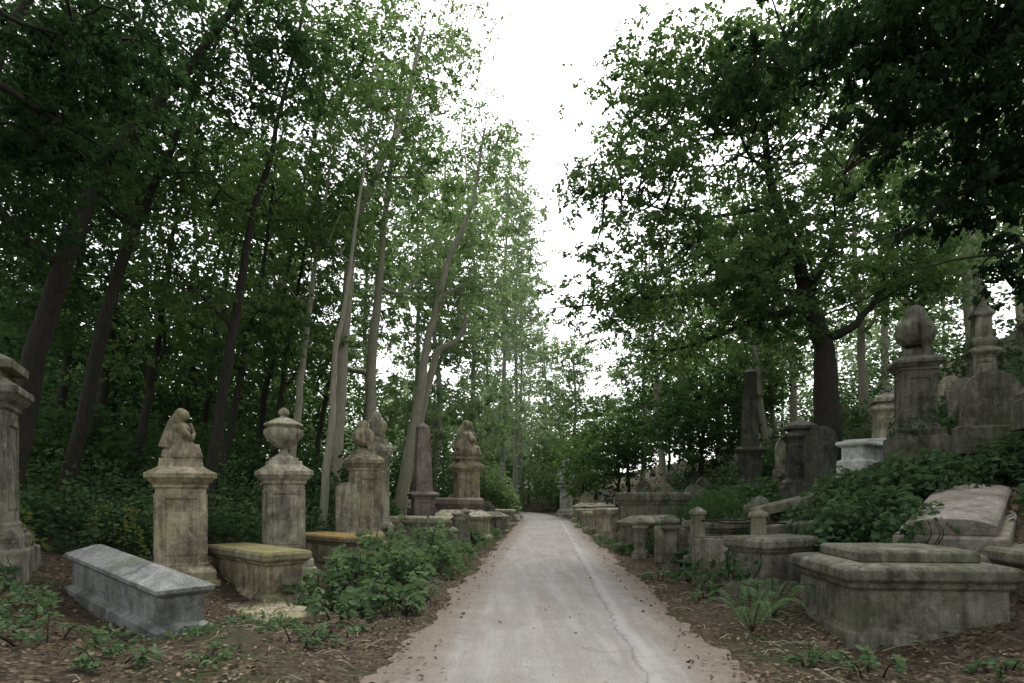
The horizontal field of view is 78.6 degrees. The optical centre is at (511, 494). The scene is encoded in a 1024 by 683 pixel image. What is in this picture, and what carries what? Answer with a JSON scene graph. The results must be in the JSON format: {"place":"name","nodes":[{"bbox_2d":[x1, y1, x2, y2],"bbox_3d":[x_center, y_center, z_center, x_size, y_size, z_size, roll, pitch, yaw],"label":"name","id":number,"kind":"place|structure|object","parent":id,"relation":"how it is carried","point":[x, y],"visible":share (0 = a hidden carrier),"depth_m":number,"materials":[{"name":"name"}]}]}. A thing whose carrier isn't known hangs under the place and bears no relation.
{"place":"outdoors","nodes":[
{"label":"outdoors","id":0,"kind":"place"},
{"bbox_2d":[0,0,1022,488],"label":"sky","id":1,"kind":"structure","parent":0,"point":[538,37],"materials":[{"name":"white"}]},
{"bbox_2d":[0,335,1023,682],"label":"ground","id":2,"kind":"structure","parent":0,"point":[50,567],"depth_m":6.41,"materials":[{"name":"soil"}]},
{"bbox_2d":[0,353,39,584],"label":"stone pedestal monument","id":3,"kind":"object","parent":2,"relation":"on","point":[15,400],"visible":0.98,"depth_m":7.92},
{"bbox_2d":[15,470,150,574],"bbox_3d":[-6.501,0.326,9.179,1.132,1.566,2.536,0,0,15],"label":"yellow shrub","id":4,"kind":"object","parent":2,"relation":"on","point":[93,523],"visible":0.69,"depth_m":9.85,"materials":[{"name":"green plant"}]},
{"bbox_2d":[0,163,189,481],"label":"woodland tree","id":5,"kind":"object","parent":2,"relation":"on","point":[18,336],"visible":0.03,"depth_m":21.75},
{"bbox_2d":[0,97,198,488],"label":"woodland tree","id":6,"kind":"object","parent":2,"relation":"on","point":[62,391],"visible":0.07,"depth_m":18.05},
{"bbox_2d":[0,0,209,383],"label":"lime tree","id":7,"kind":"object","parent":2,"relation":"on","point":[31,278],"visible":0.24,"depth_m":13.56,"materials":[{"name":"green plant"}]},
{"bbox_2d":[9,65,206,501],"bbox_3d":[-10.976,-5.526,16.734,5.143,12.272,5.228,0,0,0],"label":"woodland tree","id":8,"kind":"object","parent":2,"relation":"on","point":[103,393],"visible":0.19,"depth_m":16.82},
{"bbox_2d":[0,0,220,211],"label":"overhanging ash tree","id":9,"kind":"object","parent":2,"relation":"on","point":[62,153],"visible":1,"depth_m":6.73,"materials":[{"name":"green plant"}]},
{"bbox_2d":[0,0,235,276],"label":"lime tree","id":10,"kind":"object","parent":2,"relation":"on","point":[23,7],"visible":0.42,"depth_m":8.86,"materials":[{"name":"green plant"}]},
{"bbox_2d":[0,0,277,530],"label":"lime tree","id":11,"kind":"object","parent":2,"relation":"on","point":[85,410],"visible":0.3,"depth_m":12.52,"materials":[{"name":"green plant"}]},
{"bbox_2d":[63,544,214,638],"bbox_3d":[-4.545,1.325,7.496,2.700,1.150,0.620,6,4,38],"label":"granite coped tomb","id":12,"kind":"object","parent":2,"relation":"on","point":[147,598],"visible":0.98,"depth_m":6.91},
{"bbox_2d":[45,74,278,496],"bbox_3d":[-8.387,-5.106,15.573,5.688,11.859,4.794,0,0,0],"label":"woodland tree","id":13,"kind":"object","parent":2,"relation":"on","point":[155,360],"visible":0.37,"depth_m":15.78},
{"bbox_2d":[0,173,361,490],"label":"woodland interior","id":14,"kind":"object","parent":2,"relation":"on","point":[160,394],"visible":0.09,"depth_m":25.50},
{"bbox_2d":[19,448,344,555],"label":"ivy undergrowth","id":15,"kind":"object","parent":2,"relation":"on","point":[28,498],"visible":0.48,"depth_m":11.83,"materials":[{"name":"green plant"}]},
{"bbox_2d":[143,408,220,585],"bbox_3d":[-5.000,0.241,9.450,1.050,3.078,1.050,0,0,-28],"label":"mourning figure monument","id":16,"kind":"object","parent":2,"relation":"on","point":[180,478],"visible":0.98,"depth_m":9.18,"materials":[{"name":"stone"}]},
{"bbox_2d":[0,576,366,672],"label":"ground ivy","id":17,"kind":"object","parent":2,"relation":"on","point":[86,661],"visible":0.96,"depth_m":6.04,"materials":[{"name":"green plant"}]},
{"bbox_2d":[0,0,372,490],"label":"lime tree","id":18,"kind":"object","parent":2,"relation":"on","point":[37,344],"visible":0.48,"depth_m":11.02,"materials":[{"name":"green plant"}]},
{"bbox_2d":[118,140,309,409],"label":"woodland tree","id":19,"kind":"object","parent":2,"relation":"on","point":[186,389],"visible":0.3,"depth_m":18.77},
{"bbox_2d":[157,137,327,447],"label":"woodland tree","id":20,"kind":"object","parent":2,"relation":"on","point":[205,407],"visible":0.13,"depth_m":22.80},
{"bbox_2d":[0,333,488,519],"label":"woodland undergrowth","id":21,"kind":"object","parent":2,"relation":"on","point":[46,419],"visible":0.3,"depth_m":18.35,"materials":[{"name":"plant"}]},
{"bbox_2d":[76,0,421,538],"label":"lime tree","id":22,"kind":"object","parent":2,"relation":"on","point":[219,418],"visible":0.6,"depth_m":13.99,"materials":[{"name":"green plant"}]},
{"bbox_2d":[138,110,380,516],"bbox_3d":[-6.786,-4.740,17.443,6.674,11.328,5.620,0,0,0],"label":"woodland tree","id":23,"kind":"object","parent":2,"relation":"on","point":[272,335],"visible":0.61,"depth_m":16.91,"materials":[{"name":"plant"}]},
{"bbox_2d":[208,542,311,604],"bbox_3d":[-3.880,1.420,9.450,2.140,1.240,0.720,0,0,44],"label":"mossy chest tomb","id":24,"kind":"object","parent":2,"relation":"on","point":[257,572],"visible":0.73,"depth_m":8.87,"materials":[{"name":"stone"}]},
{"bbox_2d":[223,601,329,624],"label":"ledger slab","id":25,"kind":"structure","parent":2,"relation":"on","point":[294,611],"depth_m":7.96,"materials":[{"name":"stone"}]},
{"bbox_2d":[196,150,363,450],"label":"distant birch tree","id":26,"kind":"object","parent":2,"relation":"on","point":[307,403],"visible":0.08,"depth_m":28.96,"materials":[{"name":"green plant"}]},
{"bbox_2d":[254,408,316,578],"bbox_3d":[-4.050,0.135,11.100,0.980,3.330,0.980,0,0,-28],"label":"urn monument","id":27,"kind":"object","parent":2,"relation":"on","point":[283,476],"visible":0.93,"depth_m":10.84,"materials":[{"name":"stone"}]},
{"bbox_2d":[192,136,390,510],"bbox_3d":[-6.767,-4.759,18.909,6.328,11.886,5.284,0,0,0],"label":"woodland tree","id":28,"kind":"object","parent":2,"relation":"on","point":[284,386],"visible":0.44,"depth_m":18.92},
{"bbox_2d":[183,127,402,513],"bbox_3d":[-7.298,-5.685,21.087,7.078,13.441,5.432,0,0,0],"label":"woodland tree","id":29,"kind":"object","parent":2,"relation":"on","point":[262,409],"visible":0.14,"depth_m":20.88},
{"bbox_2d":[225,59,426,457],"bbox_3d":[-5.406,-5.398,18.818,5.896,13.322,4.500,0,0,0],"label":"ash sapling","id":30,"kind":"object","parent":2,"relation":"on","point":[311,287],"visible":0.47,"depth_m":18.41,"materials":[{"name":"green plant"}]},
{"bbox_2d":[267,172,411,515],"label":"woodland tree","id":31,"kind":"object","parent":2,"relation":"on","point":[326,389],"visible":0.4,"depth_m":21.92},
{"bbox_2d":[305,531,380,563],"bbox_3d":[-3.650,1.420,12.900,2.040,1.200,0.890,0,0,42],"label":"lichen chest tomb","id":32,"kind":"object","parent":2,"relation":"on","point":[319,544],"visible":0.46,"depth_m":12.48,"materials":[{"name":"stone"}]},
{"bbox_2d":[335,482,357,532],"bbox_3d":[-3.750,0.707,14.200,0.575,1.950,0.336,0,0,-25],"label":"rounded headstone","id":33,"kind":"object","parent":2,"relation":"on","point":[346,507],"visible":0.46,"depth_m":14.14,"materials":[{"name":"stone"}]},
{"bbox_2d":[259,40,466,530],"bbox_3d":[-3.942,-4.803,16.283,5.552,12.814,4.745,0,0,0],"label":"ash sapling","id":34,"kind":"object","parent":2,"relation":"on","point":[352,246],"visible":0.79,"depth_m":16.08,"materials":[{"name":"green plant"}]},
{"bbox_2d":[342,420,387,546],"bbox_3d":[-3.700,-0.052,15.600,0.950,3.580,0.950,0,0,-28],"label":"draped urn monument","id":35,"kind":"object","parent":2,"relation":"on","point":[364,463],"visible":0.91,"depth_m":15.36,"materials":[{"name":"stone"}]},
{"bbox_2d":[304,160,430,447],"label":"distant birch tree","id":36,"kind":"object","parent":2,"relation":"on","point":[391,311],"visible":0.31,"depth_m":35.56,"materials":[{"name":"green plant"}]},
{"bbox_2d":[281,526,465,621],"bbox_3d":[-2.152,1.149,10.364,2.471,1.150,5.956,0,0,0],"label":"bramble bush","id":37,"kind":"object","parent":2,"relation":"on","point":[407,563],"visible":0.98,"depth_m":9.44,"materials":[{"name":"green plant"}]},
{"bbox_2d":[127,522,624,643],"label":"verge weeds","id":38,"kind":"object","parent":2,"relation":"on","point":[198,629],"visible":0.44,"depth_m":7.22,"materials":[{"name":"green plant"}]},
{"bbox_2d":[368,411,395,539],"bbox_3d":[-3.850,-0.325,17.800,0.950,4.050,0.950,0,0,-20],"label":"draped urn monument","id":39,"kind":"object","parent":2,"relation":"on","point":[383,447],"visible":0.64,"depth_m":17.56,"materials":[{"name":"stone"}]},
{"bbox_2d":[261,0,509,525],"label":"ash tree","id":40,"kind":"object","parent":2,"relation":"on","point":[342,366],"visible":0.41,"depth_m":20.02,"materials":[{"name":"green plant"}]},
{"bbox_2d":[292,0,510,421],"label":"ash tree","id":41,"kind":"object","parent":2,"relation":"on","point":[369,372],"visible":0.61,"depth_m":21.96,"materials":[{"name":"green plant"}]},
{"bbox_2d":[358,132,474,448],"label":"distant birch tree","id":42,"kind":"object","parent":2,"relation":"on","point":[397,237],"visible":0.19,"depth_m":37.42,"materials":[{"name":"green plant"}]},
{"bbox_2d":[389,515,452,544],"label":"chest tomb","id":43,"kind":"object","parent":2,"relation":"on","point":[423,521],"visible":0.27,"depth_m":17.57,"materials":[{"name":"stone"}]},
{"bbox_2d":[406,423,439,515],"bbox_3d":[-2.850,-0.315,20.000,0.950,3.950,0.950,0,0,-20],"label":"pink obelisk","id":44,"kind":"object","parent":2,"relation":"on","point":[422,495],"visible":0.59,"depth_m":19.76,"materials":[{"name":"stone"}]},
{"bbox_2d":[365,155,503,490],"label":"distant birch tree","id":45,"kind":"object","parent":2,"relation":"on","point":[436,421],"visible":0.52,"depth_m":32.78,"materials":[{"name":"green plant"}]},
{"bbox_2d":[376,514,500,563],"bbox_3d":[-1.632,1.062,18.164,2.092,1.274,11.251,0,0,4],"label":"bramble bush","id":46,"kind":"object","parent":2,"relation":"on","point":[459,547],"visible":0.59,"depth_m":13.92,"materials":[{"name":"green plant"}]},
{"bbox_2d":[393,85,538,514],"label":"sycamore tree","id":47,"kind":"object","parent":2,"relation":"on","point":[401,499],"visible":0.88,"depth_m":23.14,"materials":[{"name":"green plant"}]},
{"bbox_2d":[448,420,484,497],"bbox_3d":[-1.750,-0.479,24.000,1.300,4.715,1.300,0,0,-20],"label":"statue monument","id":48,"kind":"object","parent":2,"relation":"on","point":[466,468],"visible":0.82,"depth_m":23.65,"materials":[{"name":"stone"}]},
{"bbox_2d":[420,157,523,461],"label":"distant birch tree","id":49,"kind":"object","parent":2,"relation":"on","point":[472,403],"visible":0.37,"depth_m":37.77,"materials":[{"name":"green plant"}]},
{"bbox_2d":[408,205,541,492],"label":"crooked tree","id":50,"kind":"object","parent":2,"relation":"on","point":[439,350],"visible":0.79,"depth_m":23.93,"materials":[{"name":"green plant"}]},
{"bbox_2d":[452,262,532,485],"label":"distant birch tree","id":51,"kind":"object","parent":2,"relation":"on","point":[485,369],"visible":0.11,"depth_m":59.49,"materials":[{"name":"green plant"}]},
{"bbox_2d":[0,405,1001,592],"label":"climbing ivy","id":52,"kind":"object","parent":2,"relation":"on","point":[728,567],"visible":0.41,"depth_m":9.26,"materials":[{"name":"green plant"}]},
{"bbox_2d":[459,142,546,508],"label":"distant birch tree","id":53,"kind":"object","parent":2,"relation":"on","point":[511,203],"visible":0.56,"depth_m":43.71,"materials":[{"name":"green plant"}]},
{"bbox_2d":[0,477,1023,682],"bbox_3d":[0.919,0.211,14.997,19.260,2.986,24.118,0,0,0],"label":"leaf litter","id":54,"kind":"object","parent":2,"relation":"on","point":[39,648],"visible":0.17,"depth_m":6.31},
{"bbox_2d":[477,178,556,513],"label":"distant birch tree","id":55,"kind":"object","parent":2,"relation":"on","point":[531,318],"visible":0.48,"depth_m":49.83,"materials":[{"name":"green plant"}]},
{"bbox_2d":[479,453,560,518],"bbox_3d":[-0.401,-0.997,47.331,6.938,5.327,22.572,0,0,15],"label":"laurel bush","id":56,"kind":"object","parent":2,"relation":"on","point":[499,494],"visible":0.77,"depth_m":39.47,"materials":[{"name":"green plant"}]},
{"bbox_2d":[20,353,1023,574],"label":"ivy ground cover","id":57,"kind":"object","parent":2,"relation":"on","point":[55,538],"visible":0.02,"depth_m":10.95,"materials":[{"name":"green plant"}]},
{"bbox_2d":[483,262,565,510],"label":"distant birch tree","id":58,"kind":"object","parent":2,"relation":"on","point":[543,438],"visible":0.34,"depth_m":59.78,"materials":[{"name":"green plant"}]},
{"bbox_2d":[393,360,685,506],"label":"thicket","id":59,"kind":"object","parent":2,"relation":"on","point":[613,423],"visible":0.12,"depth_m":58.14,"materials":[{"name":"green plant"}]},
{"bbox_2d":[73,255,1006,507],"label":"distant woodland","id":60,"kind":"object","parent":2,"relation":"on","point":[868,341],"visible":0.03,"depth_m":65.45,"materials":[{"name":"green plant"}]},
{"bbox_2d":[511,317,578,502],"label":"distant birch tree","id":61,"kind":"object","parent":2,"relation":"on","point":[543,365],"visible":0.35,"depth_m":65.31,"materials":[{"name":"green plant"}]},
{"bbox_2d":[67,572,1023,682],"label":"fallen leaves","id":62,"kind":"object","parent":2,"relation":"on","point":[292,629],"visible":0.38,"depth_m":6.68,"materials":[{"name":"brown plant"}]},
{"bbox_2d":[532,330,618,501],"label":"distant birch tree","id":63,"kind":"object","parent":2,"relation":"on","point":[573,377],"visible":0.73,"depth_m":57.45,"materials":[{"name":"green plant"}]},
{"bbox_2d":[544,433,617,502],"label":"holly tree","id":64,"kind":"object","parent":2,"relation":"on","point":[573,471],"visible":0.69,"depth_m":40.80,"materials":[{"name":"green plant"}]},
{"bbox_2d":[592,508,617,541],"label":"tall chest tomb","id":65,"kind":"object","parent":2,"relation":"on","point":[606,520],"visible":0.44,"depth_m":20.88,"materials":[{"name":"stone"}]},
{"bbox_2d":[576,386,662,491],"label":"holly tree","id":66,"kind":"object","parent":2,"relation":"on","point":[609,402],"visible":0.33,"depth_m":35.76,"materials":[{"name":"green plant"}]},
{"bbox_2d":[577,407,674,507],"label":"holly tree","id":67,"kind":"object","parent":2,"relation":"on","point":[625,452],"visible":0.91,"depth_m":32.43,"materials":[{"name":"green plant"}]},
{"bbox_2d":[589,256,702,480],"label":"distant birch tree","id":68,"kind":"object","parent":2,"relation":"on","point":[619,373],"visible":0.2,"depth_m":47.83,"materials":[{"name":"green plant"}]},
{"bbox_2d":[573,247,725,487],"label":"hillside tree","id":69,"kind":"object","parent":2,"relation":"on","point":[657,395],"visible":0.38,"depth_m":28.95,"materials":[{"name":"green plant"}]},
{"bbox_2d":[615,515,684,552],"bbox_3d":[3.900,1.284,17.300,1.900,1.396,0.900,0,0,-28],"label":"tomb","id":70,"kind":"object","parent":2,"relation":"on","point":[626,530],"visible":0.23,"depth_m":16.91,"materials":[{"name":"grey stone"}]},
{"bbox_2d":[616,492,690,541],"bbox_3d":[4.300,0.922,19.000,2.040,1.950,1.040,0,0,-28],"label":"tall chest tomb","id":71,"kind":"object","parent":2,"relation":"on","point":[641,503],"visible":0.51,"depth_m":18.53,"materials":[{"name":"grey stone"}]},
{"bbox_2d":[659,514,681,569],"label":"stone pillar","id":72,"kind":"structure","parent":2,"relation":"on","point":[670,528],"depth_m":13.45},
{"bbox_2d":[620,241,741,470],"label":"hillside tree","id":73,"kind":"object","parent":2,"relation":"on","point":[682,320],"visible":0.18,"depth_m":32.73,"materials":[{"name":"green plant"}]},
{"bbox_2d":[647,484,748,553],"bbox_3d":[4.702,0.637,15.415,3.279,1.778,2.340,0,0,-36],"label":"shrub","id":74,"kind":"object","parent":2,"relation":"on","point":[723,509],"visible":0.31,"depth_m":15.26,"materials":[{"name":"green plant"}]},
{"bbox_2d":[635,373,763,482],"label":"holly tree","id":75,"kind":"object","parent":2,"relation":"on","point":[682,429],"visible":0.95,"depth_m":24.00,"materials":[{"name":"green plant"}]},
{"bbox_2d":[635,201,800,464],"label":"distant birch tree","id":76,"kind":"object","parent":2,"relation":"on","point":[700,271],"visible":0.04,"depth_m":41.55,"materials":[{"name":"green plant"}]},
{"bbox_2d":[682,518,775,578],"bbox_3d":[4.350,1.150,12.100,2.040,1.300,0.890,0,0,-30],"label":"sunken chest tomb","id":77,"kind":"object","parent":2,"relation":"on","point":[715,529],"visible":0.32,"depth_m":11.50,"materials":[{"name":"grey stone"}]},
{"bbox_2d":[677,351,795,456],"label":"holly tree","id":78,"kind":"object","parent":2,"relation":"on","point":[769,400],"visible":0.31,"depth_m":26.40,"materials":[{"name":"green plant"}]},
{"bbox_2d":[663,168,813,469],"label":"hillside tree","id":79,"kind":"object","parent":2,"relation":"on","point":[758,368],"visible":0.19,"depth_m":24.77,"materials":[{"name":"green plant"}]},
{"bbox_2d":[734,367,765,503],"bbox_3d":[7.600,-1.854,20.000,1.050,4.400,1.050,0,0,20],"label":"dark obelisk","id":80,"kind":"object","parent":2,"relation":"on","point":[749,451],"visible":0.75,"depth_m":19.74,"materials":[{"name":"stone"}]},
{"bbox_2d":[689,507,822,584],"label":"railed grave kerb","id":81,"kind":"structure","parent":2,"relation":"on","point":[707,548],"depth_m":10.60,"materials":[{"name":"grey stone"}]},
{"bbox_2d":[699,586,812,631],"bbox_3d":[2.750,1.378,7.310,1.167,0.478,1.355,0,0,0],"label":"fern","id":82,"kind":"object","parent":2,"relation":"on","point":[744,590],"visible":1,"depth_m":7.27,"materials":[{"name":"green plant"}]},
{"bbox_2d":[673,209,842,460],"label":"hillside tree","id":83,"kind":"object","parent":2,"relation":"on","point":[772,412],"visible":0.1,"depth_m":26.57,"materials":[{"name":"green plant"}]},
{"bbox_2d":[733,578,818,616],"bbox_3d":[3.365,1.317,7.887,1.054,0.467,1.253,0,0,0],"label":"fern","id":84,"kind":"object","parent":2,"relation":"on","point":[798,588],"visible":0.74,"depth_m":7.86,"materials":[{"name":"green plant"}]},
{"bbox_2d":[532,0,1022,460],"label":"spreading oak tree","id":85,"kind":"object","parent":2,"relation":"on","point":[755,268],"visible":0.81,"depth_m":16.12,"materials":[{"name":"green plant"}]},
{"bbox_2d":[712,148,854,422],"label":"hillside tree","id":86,"kind":"object","parent":2,"relation":"on","point":[793,408],"visible":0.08,"depth_m":29.86,"materials":[{"name":"green plant"}]},
{"bbox_2d":[723,533,844,596],"bbox_3d":[4.200,1.305,9.500,1.940,1.350,0.790,0,0,-28],"label":"retaining tomb","id":87,"kind":"object","parent":2,"relation":"on","point":[775,551],"visible":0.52,"depth_m":9.02,"materials":[{"name":"grey stone"}]},
{"bbox_2d":[778,419,817,498],"bbox_3d":[7.900,-0.892,17.200,0.950,2.350,0.950,0,0,15],"label":"dark pedestal monument","id":88,"kind":"object","parent":2,"relation":"on","point":[793,439],"visible":0.61,"depth_m":16.92,"materials":[{"name":"stone"}]},
{"bbox_2d":[608,412,1023,582],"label":"ivy bank","id":89,"kind":"structure","parent":2,"relation":"on","point":[875,500],"depth_m":9.75,"materials":[{"name":"green plant"}]},
{"bbox_2d":[802,426,837,491],"bbox_3d":[7.900,-0.770,16.000,0.862,1.950,0.336,0,0,20],"label":"dark rounded headstone","id":90,"kind":"object","parent":2,"relation":"on","point":[821,452],"visible":0.57,"depth_m":15.96,"materials":[{"name":"stone"}]},
{"bbox_2d":[640,569,1023,681],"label":"nettle plant","id":91,"kind":"object","parent":2,"relation":"on","point":[868,658],"visible":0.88,"depth_m":5.84,"materials":[{"name":"green plant"}]},
{"bbox_2d":[644,292,1023,518],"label":"hillside undergrowth","id":92,"kind":"object","parent":2,"relation":"on","point":[751,493],"visible":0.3,"depth_m":21.71,"materials":[{"name":"green plant"}]},
{"bbox_2d":[658,0,1023,311],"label":"overhanging lime tree","id":93,"kind":"object","parent":2,"relation":"on","point":[876,65],"visible":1,"depth_m":5.92,"materials":[{"name":"green plant"}]},
{"bbox_2d":[745,88,970,434],"bbox_3d":[12.108,-8.028,22.102,6.435,12.309,5.577,0,0,0],"label":"hillside tree","id":94,"kind":"object","parent":2,"relation":"on","point":[861,331],"visible":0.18,"depth_m":21.84,"materials":[{"name":"green plant"}]},
{"bbox_2d":[835,440,882,484],"bbox_3d":[7.850,-0.650,14.000,1.340,1.000,0.640,0,0,-40],"label":"white chest tomb","id":95,"kind":"object","parent":2,"relation":"on","point":[861,454],"visible":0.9,"depth_m":13.62,"materials":[{"name":"stone"}]},
{"bbox_2d":[811,107,929,394],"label":"hillside tree","id":96,"kind":"object","parent":2,"relation":"on","point":[884,333],"visible":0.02,"depth_m":30.87,"materials":[{"name":"green plant"}]},
{"bbox_2d":[867,392,893,437],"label":"grey pedestal monument","id":97,"kind":"object","parent":2,"relation":"on","point":[881,411],"visible":0.42,"depth_m":14.80,"materials":[{"name":"stone"}]},
{"bbox_2d":[766,0,1023,225],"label":"overhanging lime tree","id":98,"kind":"object","parent":2,"relation":"on","point":[835,71],"visible":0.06,"depth_m":9.31,"materials":[{"name":"green plant"}]},
{"bbox_2d":[790,543,1023,648],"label":"plinth tomb","id":99,"kind":"object","parent":2,"relation":"on","point":[876,595],"visible":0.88,"depth_m":6.59,"materials":[{"name":"grey stone"}]},
{"bbox_2d":[883,305,950,462],"bbox_3d":[7.800,-2.125,12.100,0.920,3.050,0.920,0,0,20],"label":"draped urn monument","id":100,"kind":"object","parent":2,"relation":"on","point":[913,367],"visible":0.92,"depth_m":11.82,"materials":[{"name":"grey stone"}]},
{"bbox_2d":[852,3,1023,350],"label":"hillside tree","id":101,"kind":"object","parent":2,"relation":"on","point":[967,312],"visible":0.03,"depth_m":20.89,"materials":[{"name":"green plant"}]},
{"bbox_2d":[856,56,1023,344],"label":"hillside tree","id":102,"kind":"object","parent":2,"relation":"on","point":[945,316],"visible":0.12,"depth_m":17.45,"materials":[{"name":"green plant"}]},
{"bbox_2d":[892,483,1023,563],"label":"arched ledger tomb","id":103,"kind":"object","parent":2,"relation":"on","point":[979,518],"visible":0.47,"depth_m":7.95,"materials":[{"name":"grey stone"}]},
{"bbox_2d":[960,284,1003,377],"bbox_3d":[12.000,-3.621,16.000,0.800,3.500,0.800,0,0,20],"label":"grey pillar monument","id":104,"kind":"object","parent":2,"relation":"on","point":[980,355],"visible":0.58,"depth_m":15.81,"materials":[{"name":"stone"}]},
{"bbox_2d":[951,370,1022,454],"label":"rounded headstone","id":105,"kind":"object","parent":2,"relation":"on","point":[986,398],"visible":0.73,"depth_m":10.85,"materials":[{"name":"grey stone"}]},
{"bbox_2d":[978,545,1023,597],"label":"dark chest tomb","id":106,"kind":"object","parent":2,"relation":"on","point":[1012,556],"visible":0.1,"depth_m":7.08,"materials":[{"name":"grey stone"}]},
{"bbox_2d":[359,511,757,682],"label":"path","id":107,"kind":"structure","parent":0,"point":[521,587],"depth_m":7.28,"materials":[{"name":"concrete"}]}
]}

